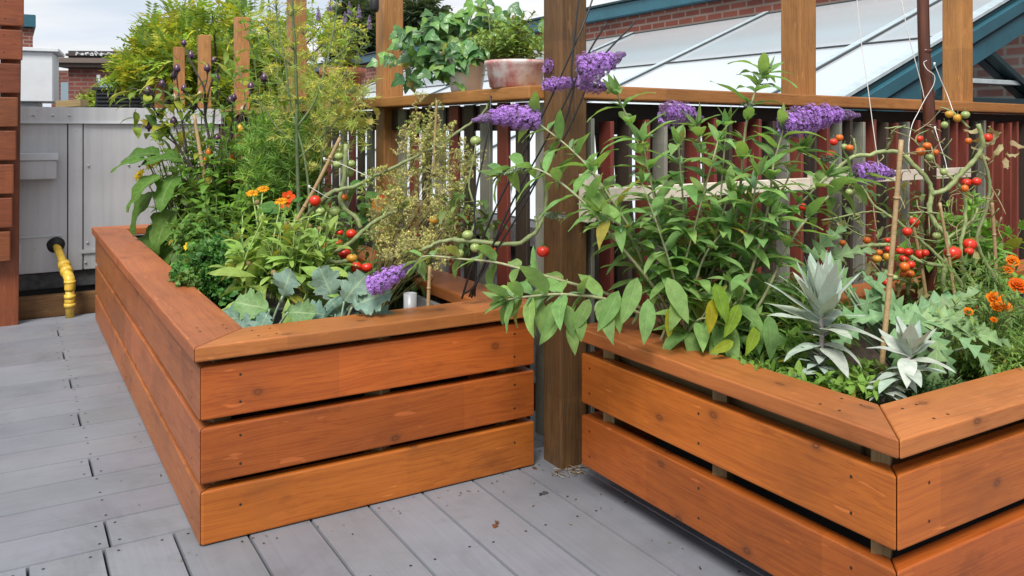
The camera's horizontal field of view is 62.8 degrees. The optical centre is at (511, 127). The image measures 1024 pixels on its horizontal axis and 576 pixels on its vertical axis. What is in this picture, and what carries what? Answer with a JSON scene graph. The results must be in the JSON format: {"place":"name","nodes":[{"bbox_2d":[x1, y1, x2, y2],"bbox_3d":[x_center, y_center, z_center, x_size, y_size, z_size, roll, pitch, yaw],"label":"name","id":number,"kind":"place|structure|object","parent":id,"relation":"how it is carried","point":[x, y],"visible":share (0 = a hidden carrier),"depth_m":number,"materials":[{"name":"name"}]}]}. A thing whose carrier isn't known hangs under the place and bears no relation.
{"place":"outdoors","nodes":[
{"label":"outdoors","id":0,"kind":"place"},
{"bbox_2d":[0,14,35,46],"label":"brick building","id":1,"kind":"structure","parent":0,"point":[28,29],"depth_m":17.13,"materials":[{"name":"teal paint"}]},
{"bbox_2d":[134,160,190,252],"bbox_3d":[-1.572,0.375,3.796,0.276,0.511,1.166,0,0,-19],"label":"yellow daisy plant","id":2,"kind":"object","parent":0,"point":[140,172],"visible":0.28,"depth_m":3.93,"materials":[{"name":"green plant"}]},
{"bbox_2d":[24,0,617,106],"label":"sky","id":3,"kind":"structure","parent":0,"point":[64,25],"materials":[{"name":"white"}]},
{"bbox_2d":[857,1,878,164],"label":"string","id":4,"kind":"object","parent":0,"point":[866,79],"visible":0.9,"depth_m":2.46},
{"label":"ground","id":5,"kind":"structure","parent":0,"visible":0},
{"bbox_2d":[75,85,105,106],"bbox_3d":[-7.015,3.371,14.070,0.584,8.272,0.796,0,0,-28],"label":"bush","id":6,"kind":"object","parent":5,"relation":"on","point":[91,98],"visible":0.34,"depth_m":13.95,"materials":[{"name":"green plant"}]},
{"bbox_2d":[51,51,278,106],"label":"brick building","id":7,"kind":"structure","parent":5,"relation":"on","point":[82,72],"depth_m":30.04,"materials":[{"name":"red brick"}]},
{"bbox_2d":[61,82,67,100],"bbox_3d":[-16.693,-1.335,31.390,0.350,0.763,0.058,0,0,-6],"label":"window","id":8,"kind":"structure","parent":7,"relation":"in","point":[64,85],"depth_m":31.36,"materials":[{"name":"blue glass"}]},
{"bbox_2d":[97,78,113,86],"bbox_3d":[-14.484,-1.364,30.116,0.820,0.820,0.120,0,0,-6],"label":"window","id":9,"kind":"structure","parent":7,"relation":"in","point":[97,78],"depth_m":30.06,"materials":[{"name":"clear glass"}]},
{"bbox_2d":[91,0,354,115],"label":"locust tree","id":10,"kind":"object","parent":5,"relation":"on","point":[136,65],"visible":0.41,"depth_m":9.46,"materials":[{"name":"green plant"}]},
{"bbox_2d":[314,0,375,61],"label":"dark tree","id":11,"kind":"object","parent":5,"relation":"on","point":[364,6],"visible":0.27,"depth_m":32.68,"materials":[{"name":"green plant"}]},
{"bbox_2d":[403,0,452,43],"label":"dark tree","id":12,"kind":"object","parent":5,"relation":"on","point":[413,10],"visible":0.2,"depth_m":31.87,"materials":[{"name":"green plant"}]},
{"bbox_2d":[264,0,847,221],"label":"brick building","id":13,"kind":"structure","parent":5,"relation":"on","point":[619,17],"depth_m":9.54,"materials":[{"name":"red brick"}]},
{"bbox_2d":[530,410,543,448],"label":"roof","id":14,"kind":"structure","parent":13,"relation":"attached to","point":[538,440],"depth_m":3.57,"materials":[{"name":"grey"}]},
{"bbox_2d":[324,0,1023,376],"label":"glass skylight","id":15,"kind":"object","parent":14,"relation":"on","point":[696,56],"visible":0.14,"depth_m":5.96,"materials":[{"name":"glass"}]},
{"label":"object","id":16,"kind":"object","parent":5,"relation":"on","visible":0},
{"bbox_2d":[21,47,64,106],"bbox_3d":[-3.821,0.095,6.561,0.530,1.410,0.580,0,0,-24],"label":"exhaust hood","id":17,"kind":"object","parent":16,"relation":"on","point":[39,76],"visible":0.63,"depth_m":6.38,"materials":[{"name":"white paint"}]},
{"bbox_2d":[19,107,220,320],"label":"metal wall","id":18,"kind":"structure","parent":16,"relation":"on","point":[73,190],"depth_m":4.66,"materials":[{"name":"grey metal"}]},
{"bbox_2d":[46,237,75,317],"bbox_3d":[-2.423,0.799,4.530,0.322,0.403,0.089,0,0,44],"label":"gas pipe","id":19,"kind":"object","parent":18,"relation":"attached to","point":[56,245],"visible":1,"depth_m":4.43,"materials":[{"name":"yellow metal"}]},
{"bbox_2d":[56,99,87,106],"bbox_3d":[-2.937,-0.162,5.600,0.164,0.045,0.100,-4,0,0],"label":"plank","id":20,"kind":"object","parent":18,"relation":"on","point":[74,103],"visible":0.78,"depth_m":5.55,"materials":[{"name":"beige wood"}]},
{"bbox_2d":[92,87,189,107],"bbox_3d":[-4.841,0.135,11.508,1.380,1.330,1.100,0,0,-8],"label":"louvered box","id":21,"kind":"object","parent":16,"relation":"on","point":[102,98],"visible":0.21,"depth_m":10.96,"materials":[{"name":"black paint"}]},
{"bbox_2d":[0,313,772,575],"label":"deck","id":22,"kind":"structure","parent":16,"relation":"on","point":[82,469],"depth_m":2.15,"materials":[{"name":"grey wood"}]},
{"bbox_2d":[0,0,23,326],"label":"slatted screen","id":23,"kind":"object","parent":22,"relation":"on","point":[11,31],"visible":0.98,"depth_m":4.18,"materials":[{"name":"brown wood"}]},
{"bbox_2d":[18,290,96,320],"bbox_3d":[-2.987,0.950,4.177,3.600,0.115,0.060,0,0,-31],"label":"edge timber","id":24,"kind":"object","parent":22,"relation":"on","point":[40,306],"depth_m":4.47,"materials":[{"name":"brown wood"}]},
{"bbox_2d":[287,0,306,168],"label":"timber post","id":25,"kind":"object","parent":22,"relation":"on","point":[302,17],"depth_m":4.90,"materials":[{"name":"brown wood"}]},
{"bbox_2d":[92,224,533,544],"bbox_3d":[-1.054,0.757,3.431,0.978,0.480,2.812,0,0,-31],"label":"planter box","id":26,"kind":"object","parent":22,"relation":"on","point":[254,429],"visible":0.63,"depth_m":2.25,"materials":[{"name":"brown wood"}]},
{"bbox_2d":[110,146,221,264],"bbox_3d":[-1.569,0.395,3.832,0.426,0.624,0.387,0,0,37],"label":"eggplant","id":27,"kind":"object","parent":26,"relation":"on","point":[153,239],"visible":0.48,"depth_m":3.82,"materials":[{"name":"green plant"}]},
{"bbox_2d":[107,14,268,197],"bbox_3d":[-1.508,0.035,3.894,0.748,1.128,0.327,0,0,0],"label":"pepper plant","id":28,"kind":"object","parent":26,"relation":"on","point":[149,122],"visible":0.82,"depth_m":3.91,"materials":[{"name":"green plant"}]},
{"bbox_2d":[145,98,245,227],"bbox_3d":[-1.586,0.239,4.268,0.537,0.784,0.540,0,0,0],"label":"balm","id":29,"kind":"object","parent":26,"relation":"on","point":[193,149],"visible":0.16,"depth_m":4.19,"materials":[{"name":"green plant"}]},
{"bbox_2d":[192,114,212,212],"bbox_3d":[-1.388,0.261,3.820,0.134,0.647,0.023,0,0,0],"label":"bamboo cane","id":30,"kind":"object","parent":26,"relation":"on","point":[198,140],"visible":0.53,"depth_m":3.81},
{"bbox_2d":[168,230,250,307],"bbox_3d":[-1.012,0.491,2.894,0.358,0.274,0.360,0,0,0],"label":"curly parsley","id":31,"kind":"object","parent":26,"relation":"on","point":[190,269],"visible":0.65,"depth_m":2.80,"materials":[{"name":"green plant"}]},
{"bbox_2d":[165,191,256,261],"bbox_3d":[-1.231,0.446,3.441,0.364,0.370,0.409,0,0,-21],"label":"mint","id":32,"kind":"object","parent":26,"relation":"on","point":[195,232],"visible":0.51,"depth_m":3.39,"materials":[{"name":"green plant"}]},
{"bbox_2d":[172,104,283,238],"bbox_3d":[-1.259,0.260,3.831,0.563,0.742,0.558,0,0,0],"label":"basil","id":33,"kind":"object","parent":26,"relation":"on","point":[227,192],"visible":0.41,"depth_m":3.77,"materials":[{"name":"green plant"}]},
{"bbox_2d":[221,70,294,187],"bbox_3d":[-1.213,0.170,4.179,0.460,0.920,0.420,0,0,-35],"label":"lovage","id":34,"kind":"object","parent":26,"relation":"on","point":[234,116],"visible":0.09,"depth_m":4.12,"materials":[{"name":"green plant"}]},
{"bbox_2d":[223,268,315,327],"bbox_3d":[-0.677,0.495,2.336,0.278,0.216,0.112,0,0,0],"label":"kale","id":35,"kind":"object","parent":26,"relation":"on","point":[243,311],"visible":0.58,"depth_m":2.32,"materials":[{"name":"green plant"}]},
{"bbox_2d":[266,308,283,323],"bbox_3d":[-0.688,0.668,2.490,0.303,0.163,0.478,0,0,-31],"label":"planting tub","id":36,"kind":"object","parent":26,"relation":"in","point":[278,318],"depth_m":2.71,"materials":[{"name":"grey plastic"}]},
{"bbox_2d":[228,105,331,240],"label":"cosmos","id":37,"kind":"object","parent":26,"relation":"on","point":[254,175],"visible":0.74,"depth_m":3.38,"materials":[{"name":"green plant"}]},
{"bbox_2d":[223,140,337,250],"bbox_3d":[-0.965,0.339,3.532,0.456,0.583,0.432,0,0,0],"label":"basil","id":38,"kind":"object","parent":26,"relation":"on","point":[244,207],"visible":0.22,"depth_m":3.48,"materials":[{"name":"green plant"}]},
{"bbox_2d":[205,183,362,322],"bbox_3d":[-0.686,0.380,2.561,0.453,0.404,0.397,0,0,0],"label":"calendula","id":39,"kind":"object","parent":26,"relation":"on","point":[258,265],"visible":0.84,"depth_m":2.48,"materials":[{"name":"green plant"}]},
{"bbox_2d":[221,0,371,222],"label":"tall aster","id":40,"kind":"object","parent":26,"relation":"on","point":[252,56],"visible":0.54,"depth_m":3.54,"materials":[{"name":"green plant"}]},
{"bbox_2d":[258,70,335,221],"bbox_3d":[-0.980,0.181,3.787,0.421,0.899,0.357,0,0,0],"label":"sweet pea","id":41,"kind":"object","parent":26,"relation":"on","point":[293,166],"visible":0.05,"depth_m":3.76,"materials":[{"name":"green plant"}]},
{"bbox_2d":[247,0,381,235],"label":"fennel","id":42,"kind":"object","parent":26,"relation":"on","point":[316,89],"visible":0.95,"depth_m":3.26,"materials":[{"name":"green plant"}]},
{"bbox_2d":[290,137,341,229],"bbox_3d":[-0.641,0.189,2.720,0.179,0.321,0.016,0,0,0],"label":"bamboo cane","id":43,"kind":"object","parent":26,"relation":"on","point":[317,183],"visible":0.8,"depth_m":2.71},
{"bbox_2d":[294,202,364,293],"bbox_3d":[-0.740,0.455,3.229,0.366,0.352,0.367,0,0,0],"label":"oregano","id":44,"kind":"object","parent":26,"relation":"on","point":[346,228],"visible":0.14,"depth_m":3.20,"materials":[{"name":"green plant"}]},
{"bbox_2d":[257,180,412,268],"bbox_3d":[-0.621,0.406,2.992,0.573,0.429,0.352,0,0,37],"label":"nasturtium","id":45,"kind":"object","parent":26,"relation":"on","point":[268,207],"visible":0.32,"depth_m":3.02,"materials":[{"name":"green plant"}]},
{"bbox_2d":[303,265,392,319],"bbox_3d":[-0.468,0.495,2.335,0.274,0.217,0.127,0,0,0],"label":"kale","id":46,"kind":"object","parent":26,"relation":"on","point":[353,290],"visible":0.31,"depth_m":2.35,"materials":[{"name":"green plant"}]},
{"bbox_2d":[337,242,439,309],"bbox_3d":[-0.430,0.502,2.904,0.363,0.258,0.310,0,0,0],"label":"salad burnet","id":47,"kind":"object","parent":26,"relation":"on","point":[347,269],"visible":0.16,"depth_m":2.88,"materials":[{"name":"green plant"}]},
{"bbox_2d":[339,289,438,315],"bbox_3d":[-0.373,0.656,2.680,0.248,0.188,0.478,0,0,-31],"label":"planting tub","id":48,"kind":"object","parent":26,"relation":"in","point":[421,300],"visible":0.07,"depth_m":2.76,"materials":[{"name":"grey plastic"}]},
{"bbox_2d":[404,292,416,307],"bbox_3d":[-0.296,0.547,2.440,0.038,0.135,0.038,0,0,0],"label":"pipe end","id":49,"kind":"object","parent":26,"relation":"on","point":[410,299],"visible":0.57,"depth_m":2.42,"materials":[{"name":"grey plastic"}]},
{"bbox_2d":[357,90,487,307],"bbox_3d":[-0.292,0.254,2.710,0.380,0.768,0.491,0,0,-25],"label":"dill","id":50,"kind":"object","parent":26,"relation":"on","point":[396,258],"visible":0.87,"depth_m":2.72,"materials":[{"name":"green plant"}]},
{"bbox_2d":[432,100,437,175],"bbox_3d":[-0.249,0.033,2.720,0.019,0.246,0.012,0,0,0],"label":"bamboo cane","id":51,"kind":"object","parent":50,"relation":"on","point":[435,129],"visible":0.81,"depth_m":2.72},
{"bbox_2d":[295,98,554,271],"bbox_3d":[-0.290,0.202,2.695,1.066,0.618,0.432,0,0,35],"label":"tomato plant","id":52,"kind":"object","parent":26,"relation":"on","point":[348,255],"visible":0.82,"depth_m":2.69,"materials":[{"name":"green plant"}]},
{"bbox_2d":[323,157,368,176],"bbox_3d":[-0.538,0.128,2.729,0.148,0.066,0.012,0,0,-13],"label":"string","id":53,"kind":"object","parent":52,"relation":"attached to","point":[324,159],"visible":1,"depth_m":2.73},
{"bbox_2d":[426,266,430,305],"bbox_3d":[-0.243,0.475,2.450,0.016,0.141,0.013,0,0,0],"label":"bamboo cane","id":54,"kind":"object","parent":26,"relation":"on","point":[428,287],"visible":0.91,"depth_m":2.45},
{"bbox_2d":[473,96,491,296],"bbox_3d":[-0.087,0.198,2.505,0.021,0.592,0.106,0,0,31],"label":"stake","id":55,"kind":"object","parent":26,"relation":"on","point":[476,193],"visible":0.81,"depth_m":2.48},
{"bbox_2d":[462,0,579,294],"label":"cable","id":56,"kind":"object","parent":26,"relation":"on","point":[507,232],"visible":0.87,"depth_m":2.37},
{"bbox_2d":[461,0,592,298],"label":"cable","id":57,"kind":"object","parent":26,"relation":"on","point":[483,236],"visible":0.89,"depth_m":2.40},
{"bbox_2d":[469,22,606,296],"bbox_3d":[0.067,0.099,2.394,0.410,0.794,0.039,0,0,14],"label":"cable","id":58,"kind":"object","parent":26,"relation":"on","point":[525,177],"visible":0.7,"depth_m":2.38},
{"bbox_2d":[471,22,634,297],"bbox_3d":[0.106,0.101,2.390,0.482,0.800,0.057,0,0,13],"label":"garden hose","id":59,"kind":"object","parent":26,"relation":"on","point":[559,146],"visible":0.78,"depth_m":2.36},
{"bbox_2d":[376,0,402,252],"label":"timber post","id":60,"kind":"object","parent":22,"relation":"on","point":[389,14],"visible":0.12,"depth_m":3.69,"materials":[{"name":"brown wood"}]},
{"bbox_2d":[370,0,378,11],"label":"spotlight","id":61,"kind":"object","parent":60,"relation":"attached to","point":[374,5],"visible":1,"depth_m":3.56,"materials":[{"name":"black metal"}]},
{"bbox_2d":[219,85,543,435],"bbox_3d":[-2.008,0.416,6.088,0.150,1.088,8.250,0,0,-31],"label":"deck railing","id":62,"kind":"object","parent":60,"relation":"attached to","point":[466,113],"visible":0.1,"depth_m":2.94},
{"bbox_2d":[154,56,164,107],"bbox_3d":[-3.944,0.110,9.388,0.094,1.820,0.094,0,0,-31],"label":"timber post","id":63,"kind":"object","parent":62,"relation":"attached to","point":[162,97],"visible":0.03,"depth_m":9.35,"materials":[{"name":"brown wood"}]},
{"bbox_2d":[173,47,184,104],"bbox_3d":[-3.300,0.110,8.316,0.094,1.820,0.094,0,0,-31],"label":"timber post","id":64,"kind":"object","parent":62,"relation":"attached to","point":[179,53],"visible":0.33,"depth_m":8.28,"materials":[{"name":"brown wood"}]},
{"bbox_2d":[198,35,210,108],"bbox_3d":[-2.657,0.110,7.245,0.094,1.820,0.094,0,0,-31],"label":"timber post","id":65,"kind":"object","parent":62,"relation":"attached to","point":[204,47],"visible":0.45,"depth_m":7.21,"materials":[{"name":"brown wood"}]},
{"bbox_2d":[234,17,249,183],"bbox_3d":[-1.961,0.110,6.088,0.094,1.820,0.094,0,0,-31],"label":"timber post","id":66,"kind":"object","parent":62,"relation":"attached to","point":[240,43],"visible":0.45,"depth_m":6.04,"materials":[{"name":"brown wood"}]},
{"bbox_2d":[319,67,365,100],"bbox_3d":[-0.834,-0.211,4.133,0.230,0.166,0.230,0,0,0],"label":"flower pot","id":67,"kind":"object","parent":62,"relation":"on","point":[362,74],"visible":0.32,"depth_m":4.07,"materials":[{"name":"ceramic"}]},
{"bbox_2d":[301,0,371,69],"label":"anise hyssop","id":68,"kind":"object","parent":67,"relation":"in","point":[348,59],"visible":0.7,"depth_m":4.06,"materials":[{"name":"green plant"}]},
{"bbox_2d":[447,54,486,91],"bbox_3d":[-0.163,-0.194,3.018,0.166,0.130,0.166,0,0,0],"label":"flower pot","id":69,"kind":"object","parent":62,"relation":"on","point":[474,80],"visible":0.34,"depth_m":2.96,"materials":[{"name":"beige ceramic"}]},
{"bbox_2d":[366,0,543,93],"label":"ivy","id":70,"kind":"object","parent":69,"relation":"in","point":[443,36],"visible":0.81,"depth_m":2.98,"materials":[{"name":"green plant"}]},
{"bbox_2d":[484,59,543,87],"bbox_3d":[0.012,-0.172,2.725,0.206,0.088,0.206,0,0,0],"label":"planter bowl","id":71,"kind":"object","parent":62,"relation":"on","point":[502,73],"visible":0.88,"depth_m":2.65,"materials":[{"name":"pink ceramic"}]},
{"bbox_2d":[466,0,543,88],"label":"marjoram","id":72,"kind":"object","parent":71,"relation":"in","point":[511,45],"visible":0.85,"depth_m":2.71,"materials":[{"name":"green plant"}]},
{"bbox_2d":[81,356,700,568],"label":"litter","id":73,"kind":"object","parent":22,"relation":"on","point":[393,508],"visible":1,"depth_m":2.19,"materials":[{"name":"brown plant"}]},
{"bbox_2d":[544,0,585,468],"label":"timber post","id":74,"kind":"object","parent":22,"relation":"on","point":[564,404],"visible":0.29,"depth_m":2.48,"materials":[{"name":"brown wood"}]},
{"bbox_2d":[552,464,591,477],"bbox_3d":[0.204,0.994,2.448,0.196,0.006,0.089,0,0,-27],"label":"debris","id":75,"kind":"object","parent":22,"relation":"on","point":[573,468],"visible":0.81,"depth_m":2.44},
{"bbox_2d":[579,259,1023,575],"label":"planter box","id":76,"kind":"object","parent":22,"relation":"on","point":[773,473],"visible":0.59,"depth_m":1.73,"materials":[{"name":"brown wood"}]},
{"bbox_2d":[365,51,895,361],"bbox_3d":[0.314,0.211,2.223,1.421,0.846,0.612,0,0,0],"label":"butterfly bush","id":77,"kind":"object","parent":76,"relation":"on","point":[716,314],"visible":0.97,"depth_m":2.11,"materials":[{"name":"green plant"}]},
{"bbox_2d":[727,272,814,361],"bbox_3d":[0.717,0.534,2.372,0.309,0.243,0.368,0,0,0],"label":"sorrel","id":78,"kind":"object","parent":76,"relation":"on","point":[762,288],"visible":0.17,"depth_m":2.33,"materials":[{"name":"green plant"}]},
{"bbox_2d":[743,291,870,369],"bbox_3d":[0.765,0.536,2.194,0.330,0.240,0.313,0,0,0],"label":"tarragon","id":79,"kind":"object","parent":76,"relation":"on","point":[794,335],"visible":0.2,"depth_m":2.14,"materials":[{"name":"green plant"}]},
{"bbox_2d":[723,343,905,404],"bbox_3d":[0.708,0.589,1.977,0.392,0.154,0.419,0,0,0],"label":"chickweed","id":80,"kind":"object","parent":76,"relation":"on","point":[841,382],"visible":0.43,"depth_m":1.91,"materials":[{"name":"green plant"}]},
{"bbox_2d":[767,272,864,336],"bbox_3d":[0.897,0.546,2.549,0.374,0.219,0.403,0,0,-26],"label":"chickweed","id":81,"kind":"object","parent":76,"relation":"on","point":[846,302],"visible":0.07,"depth_m":2.53,"materials":[{"name":"green plant"}]},
{"bbox_2d":[765,251,884,381],"bbox_3d":[0.700,0.477,1.926,0.271,0.396,0.238,0,0,0],"label":"silver sage","id":82,"kind":"object","parent":76,"relation":"on","point":[822,288],"visible":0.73,"depth_m":1.92,"materials":[{"name":"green plant"}]},
{"bbox_2d":[669,107,1023,313],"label":"tomato plant","id":83,"kind":"object","parent":76,"relation":"on","point":[971,246],"visible":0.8,"depth_m":2.42,"materials":[{"name":"green plant"}]},
{"bbox_2d":[934,126,947,170],"bbox_3d":[1.258,0.059,2.461,0.011,0.129,0.084,0,0,0],"label":"string","id":84,"kind":"object","parent":83,"relation":"attached to","point":[940,146],"visible":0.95,"depth_m":2.46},
{"bbox_2d":[990,202,997,272],"bbox_3d":[1.437,0.334,2.500,0.023,0.223,0.013,0,0,0],"label":"bamboo cane","id":85,"kind":"object","parent":83,"relation":"attached to","point":[994,235],"visible":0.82,"depth_m":2.50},
{"bbox_2d":[878,140,903,371],"bbox_3d":[0.894,0.303,1.980,0.060,0.552,0.016,0,0,0],"label":"bamboo cane","id":86,"kind":"object","parent":76,"relation":"on","point":[890,274],"visible":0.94,"depth_m":1.98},
{"bbox_2d":[768,225,1014,390],"bbox_3d":[0.916,0.448,2.085,0.572,0.390,0.337,0,0,25],"label":"cardoon","id":87,"kind":"object","parent":76,"relation":"on","point":[908,313],"visible":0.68,"depth_m":2.06,"materials":[{"name":"green plant"}]},
{"bbox_2d":[858,315,956,401],"bbox_3d":[0.864,0.505,1.830,0.176,0.195,0.171,0,0,-32],"label":"silver sage","id":88,"kind":"object","parent":76,"relation":"on","point":[908,342],"visible":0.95,"depth_m":1.82,"materials":[{"name":"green plant"}]},
{"bbox_2d":[909,216,928,300],"bbox_3d":[1.177,0.396,2.420,0.060,0.286,0.012,0,0,0],"label":"bamboo cane","id":89,"kind":"object","parent":76,"relation":"on","point":[921,266],"visible":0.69,"depth_m":2.42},
{"bbox_2d":[887,362,964,398],"bbox_3d":[0.947,0.595,1.922,0.203,0.122,0.190,0,0,0],"label":"thyme","id":90,"kind":"object","parent":76,"relation":"on","point":[925,387],"visible":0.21,"depth_m":1.90,"materials":[{"name":"green plant"}]},
{"bbox_2d":[917,0,938,339],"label":"metal pole","id":91,"kind":"object","parent":76,"relation":"on","point":[925,51],"visible":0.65,"depth_m":2.56,"materials":[{"name":"brown metal"}]},
{"bbox_2d":[901,0,924,98],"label":"string","id":92,"kind":"object","parent":91,"relation":"attached to","point":[912,50],"visible":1,"depth_m":2.50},
{"bbox_2d":[908,60,934,156],"bbox_3d":[1.207,-0.054,2.493,0.195,0.305,0.028,0,0,-44],"label":"string","id":93,"kind":"object","parent":91,"relation":"attached to","point":[921,105],"visible":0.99,"depth_m":2.54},
{"bbox_2d":[933,62,952,109],"bbox_3d":[1.301,-0.121,2.497,0.042,0.157,0.115,0,0,0],"label":"string","id":94,"kind":"object","parent":91,"relation":"attached to","point":[942,83],"visible":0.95,"depth_m":2.55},
{"bbox_2d":[938,202,955,294],"bbox_3d":[1.197,0.358,2.300,0.057,0.308,0.011,0,0,0],"label":"bamboo cane","id":95,"kind":"object","parent":76,"relation":"on","point":[948,254],"visible":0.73,"depth_m":2.30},
{"bbox_2d":[883,190,1023,322],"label":"rocket","id":96,"kind":"object","parent":76,"relation":"on","point":[1010,244],"visible":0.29,"depth_m":2.71,"materials":[{"name":"green plant"}]},
{"bbox_2d":[928,319,1023,382],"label":"savory","id":97,"kind":"object","parent":76,"relation":"on","point":[970,369],"visible":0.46,"depth_m":2.02,"materials":[{"name":"green plant"}]},
{"bbox_2d":[929,252,1023,363],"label":"marigold","id":98,"kind":"object","parent":76,"relation":"on","point":[997,301],"visible":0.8,"depth_m":2.10,"materials":[{"name":"green plant"}]},
{"bbox_2d":[966,289,1023,359],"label":"savory","id":99,"kind":"object","parent":76,"relation":"on","point":[1020,320],"visible":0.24,"depth_m":2.23,"materials":[{"name":"green plant"}]},
{"bbox_2d":[583,86,1023,413],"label":"deck railing","id":100,"kind":"object","parent":22,"relation":"on","point":[603,126],"visible":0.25,"depth_m":3.15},
{"bbox_2d":[579,167,970,222],"bbox_3d":[1.081,0.205,3.010,2.077,0.140,0.041,0,0,-33],"label":"trellis batten","id":101,"kind":"object","parent":100,"relation":"attached to","point":[906,175],"visible":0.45,"depth_m":2.77,"materials":[{"name":"brown wood"}]},
{"bbox_2d":[781,0,815,108],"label":"timber post","id":102,"kind":"object","parent":100,"relation":"attached to","point":[798,38],"depth_m":3.24,"materials":[{"name":"brown wood"}]},
{"bbox_2d":[942,0,972,113],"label":"timber post","id":103,"kind":"object","parent":100,"relation":"attached to","point":[957,48],"depth_m":3.88,"materials":[{"name":"brown wood"}]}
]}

